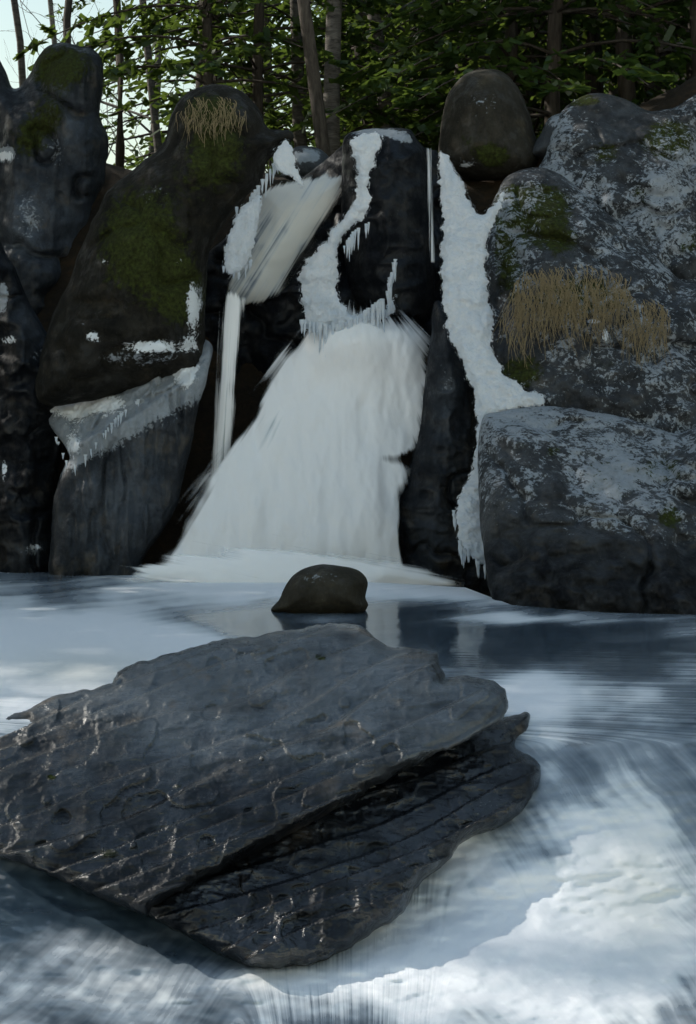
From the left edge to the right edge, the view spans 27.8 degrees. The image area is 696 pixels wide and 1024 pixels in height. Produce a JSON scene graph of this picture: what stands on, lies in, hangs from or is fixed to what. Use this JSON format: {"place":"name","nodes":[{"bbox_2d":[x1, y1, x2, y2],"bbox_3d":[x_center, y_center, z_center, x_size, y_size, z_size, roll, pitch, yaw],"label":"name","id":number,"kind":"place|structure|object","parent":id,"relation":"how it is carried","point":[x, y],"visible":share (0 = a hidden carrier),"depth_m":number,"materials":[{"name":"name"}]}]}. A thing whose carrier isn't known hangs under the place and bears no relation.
{"place":"outdoors","nodes":[
{"label":"outdoors","id":0,"kind":"place"},
{"bbox_2d":[0,0,323,172],"label":"sky","id":1,"kind":"structure","parent":0,"point":[37,6],"materials":[{"name":"white"}]},
{"bbox_2d":[0,572,695,1023],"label":"river water","id":2,"kind":"structure","parent":0,"point":[566,894],"depth_m":5.07,"materials":[{"name":"white liquid"}]},
{"bbox_2d":[134,307,427,576],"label":"waterfall","id":3,"kind":"object","parent":2,"relation":"on","point":[307,466],"visible":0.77,"depth_m":12.87,"materials":[{"name":"white liquid"}]},
{"bbox_2d":[212,291,243,476],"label":"waterfall stream","id":4,"kind":"structure","parent":3,"relation":"attached to","point":[223,426],"depth_m":13.11,"materials":[{"name":"white liquid"}]},
{"bbox_2d":[130,549,453,585],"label":"foam","id":5,"kind":"structure","parent":2,"relation":"on","point":[250,566],"depth_m":12.02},
{"bbox_2d":[271,564,367,612],"bbox_3d":[-0.196,0.548,9.545,0.671,0.366,0.329,0,2,0],"label":"pool boulder","id":6,"kind":"object","parent":2,"relation":"on","point":[323,588],"visible":0.97,"depth_m":9.47,"materials":[{"name":"stone"}]},
{"bbox_2d":[147,712,540,968],"bbox_3d":[0.216,1.164,5.210,2.099,0.552,0.788,-2,3,-45],"label":"rock slab","id":7,"kind":"object","parent":2,"relation":"on","point":[349,875],"visible":0.91,"depth_m":4.86,"materials":[{"name":"grey stone"}]},
{"bbox_2d":[0,623,507,915],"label":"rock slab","id":8,"kind":"structure","parent":7,"relation":"on","point":[142,787],"depth_m":5.46,"materials":[{"name":"grey stone"}]},
{"bbox_2d":[37,75,695,572],"bbox_3d":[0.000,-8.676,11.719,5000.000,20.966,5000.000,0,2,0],"label":"terrain","id":9,"kind":"structure","parent":0,"point":[251,383],"depth_m":14.05,"materials":[{"name":"black stone"}]},
{"bbox_2d":[0,241,62,572],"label":"dark rock","id":10,"kind":"object","parent":9,"relation":"on","point":[30,452],"visible":0.72,"depth_m":13.20,"materials":[{"name":"stone"}]},
{"bbox_2d":[0,42,108,314],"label":"pillar rock","id":11,"kind":"object","parent":10,"relation":"on","point":[54,142],"visible":0.7,"depth_m":14.41,"materials":[{"name":"stone"}]},
{"bbox_2d":[48,340,212,575],"bbox_3d":[-2.525,-0.452,13.468,2.665,2.450,1.336,1,2,32],"label":"shelf rock","id":12,"kind":"object","parent":9,"relation":"on","point":[116,500],"visible":0.68,"depth_m":12.78,"materials":[{"name":"stone"}]},
{"bbox_2d":[55,399,139,475],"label":"icicles","id":13,"kind":"object","parent":12,"relation":"attached to","point":[111,424],"visible":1,"depth_m":12.70,"materials":[{"name":"white ice"}]},
{"bbox_2d":[35,84,293,406],"bbox_3d":[-1.745,-2.513,12.940,2.464,3.056,0.872,0,2,0],"label":"mossy boulder","id":14,"kind":"object","parent":12,"relation":"on","point":[129,312],"visible":0.99,"depth_m":12.77,"materials":[{"name":"black stone"}]},
{"bbox_2d":[222,193,262,274],"bbox_3d":[-0.966,-2.572,12.836,0.394,0.822,0.156,0,2,0],"label":"ice curtain","id":15,"kind":"object","parent":14,"relation":"attached to","point":[239,246],"visible":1,"depth_m":12.79,"materials":[{"name":"white ice"}]},
{"bbox_2d":[222,259,251,279],"bbox_3d":[-1.012,-2.207,12.852,0.277,0.198,0.031,0,2,0],"label":"icicle curtain","id":16,"kind":"object","parent":15,"relation":"attached to","point":[249,264],"visible":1,"depth_m":12.85,"materials":[{"name":"white ice"}]},
{"bbox_2d":[235,163,277,216],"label":"icicles","id":17,"kind":"object","parent":14,"relation":"attached to","point":[256,191],"visible":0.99,"depth_m":12.89,"materials":[{"name":"white ice"}]},
{"bbox_2d":[272,140,303,188],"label":"ice","id":18,"kind":"structure","parent":14,"relation":"attached to","point":[283,159],"depth_m":12.80,"materials":[{"name":"white ice"}]},
{"bbox_2d":[174,96,674,370],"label":"grass tufts","id":19,"kind":"object","parent":14,"relation":"attached to","point":[574,305],"visible":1,"depth_m":12.20,"materials":[{"name":"beige plant"}]},
{"bbox_2d":[280,146,328,181],"bbox_3d":[-0.442,-3.740,15.056,0.587,0.420,0.307,0,2,0],"label":"rock","id":20,"kind":"object","parent":9,"relation":"on","point":[308,159],"visible":0.42,"depth_m":14.95,"materials":[{"name":"grey stone"}]},
{"bbox_2d":[205,128,444,393],"bbox_3d":[-0.047,-1.444,14.133,3.527,4.967,0.789,0,2,0],"label":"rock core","id":21,"kind":"object","parent":9,"relation":"on","point":[269,330],"visible":0.12,"depth_m":14.10,"materials":[{"name":"stone"}]},
{"bbox_2d":[229,173,341,303],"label":"waterfall","id":22,"kind":"object","parent":21,"relation":"attached to","point":[292,215],"visible":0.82,"depth_m":13.81,"materials":[{"name":"white liquid"}]},
{"bbox_2d":[341,128,434,328],"bbox_3d":[0.397,-2.761,13.647,0.926,2.043,0.586,0,2,0],"label":"rock","id":23,"kind":"object","parent":21,"relation":"attached to","point":[396,216],"visible":0.86,"depth_m":13.51,"materials":[{"name":"stone"}]},
{"bbox_2d":[297,131,395,332],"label":"ice","id":24,"kind":"structure","parent":23,"relation":"attached to","point":[319,275],"depth_m":13.08,"materials":[{"name":"white ice"}]},
{"bbox_2d":[299,259,397,357],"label":"icicles","id":25,"kind":"object","parent":24,"relation":"hanging from","point":[378,307],"visible":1,"depth_m":12.99,"materials":[{"name":"white ice"}]},
{"bbox_2d":[343,222,369,261],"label":"icicles","id":26,"kind":"object","parent":24,"relation":"attached to","point":[350,242],"visible":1,"depth_m":12.95,"materials":[{"name":"white ice"}]},
{"bbox_2d":[428,150,434,262],"bbox_3d":[0.788,-2.919,13.391,0.093,1.095,0.048,2,3,42],"label":"water trickle","id":27,"kind":"object","parent":23,"relation":"attached to","point":[432,253],"visible":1,"depth_m":13.37,"materials":[{"name":"white liquid"}]},
{"bbox_2d":[4,0,671,169],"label":"tree trunks","id":28,"kind":"object","parent":9,"relation":"on","point":[331,95],"visible":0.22,"depth_m":20.82,"materials":[{"name":"brown plant"}]},
{"bbox_2d":[13,0,695,173],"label":"foliage","id":29,"kind":"object","parent":9,"relation":"on","point":[401,96],"depth_m":18.68,"materials":[{"name":"green plant"}]},
{"bbox_2d":[308,9,685,146],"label":"tree crowns","id":30,"kind":"object","parent":29,"relation":"attached to","point":[684,41],"depth_m":70.69,"materials":[{"name":"green plant"}]},
{"bbox_2d":[398,300,490,596],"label":"rock column","id":31,"kind":"structure","parent":9,"relation":"on","point":[439,470],"depth_m":12.76,"materials":[{"name":"stone"}]},
{"bbox_2d":[438,69,538,180],"bbox_3d":[1.528,-4.159,14.907,1.102,1.237,0.639,0,2,0],"label":"boulder","id":32,"kind":"object","parent":9,"relation":"on","point":[487,132],"visible":0.95,"depth_m":14.74,"materials":[{"name":"grey stone"}]},
{"bbox_2d":[437,152,544,563],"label":"ice column","id":33,"kind":"structure","parent":9,"relation":"on","point":[468,311],"depth_m":12.41,"materials":[{"name":"white ice"}]},
{"bbox_2d":[452,510,485,577],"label":"icicles","id":34,"kind":"object","parent":33,"relation":"attached to","point":[462,552],"visible":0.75,"depth_m":11.29,"materials":[{"name":"white ice"}]},
{"bbox_2d":[533,113,559,157],"bbox_3d":[2.307,-4.009,14.850,0.726,0.506,0.325,0,2,0],"label":"rock","id":35,"kind":"object","parent":9,"relation":"on","point":[541,145],"visible":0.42,"depth_m":14.82,"materials":[{"name":"grey stone"}]},
{"bbox_2d":[478,406,695,614],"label":"rock","id":36,"kind":"object","parent":9,"relation":"on","point":[581,510],"visible":0.98,"depth_m":10.82,"materials":[{"name":"grey stone"}]},
{"bbox_2d":[484,167,695,433],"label":"rock","id":37,"kind":"object","parent":36,"relation":"on","point":[546,220],"visible":0.71,"depth_m":12.72,"materials":[{"name":"grey stone"}]},
{"bbox_2d":[538,93,695,281],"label":"rock","id":38,"kind":"object","parent":9,"relation":"on","point":[630,166],"visible":0.7,"depth_m":14.28,"materials":[{"name":"grey stone"}]}
]}

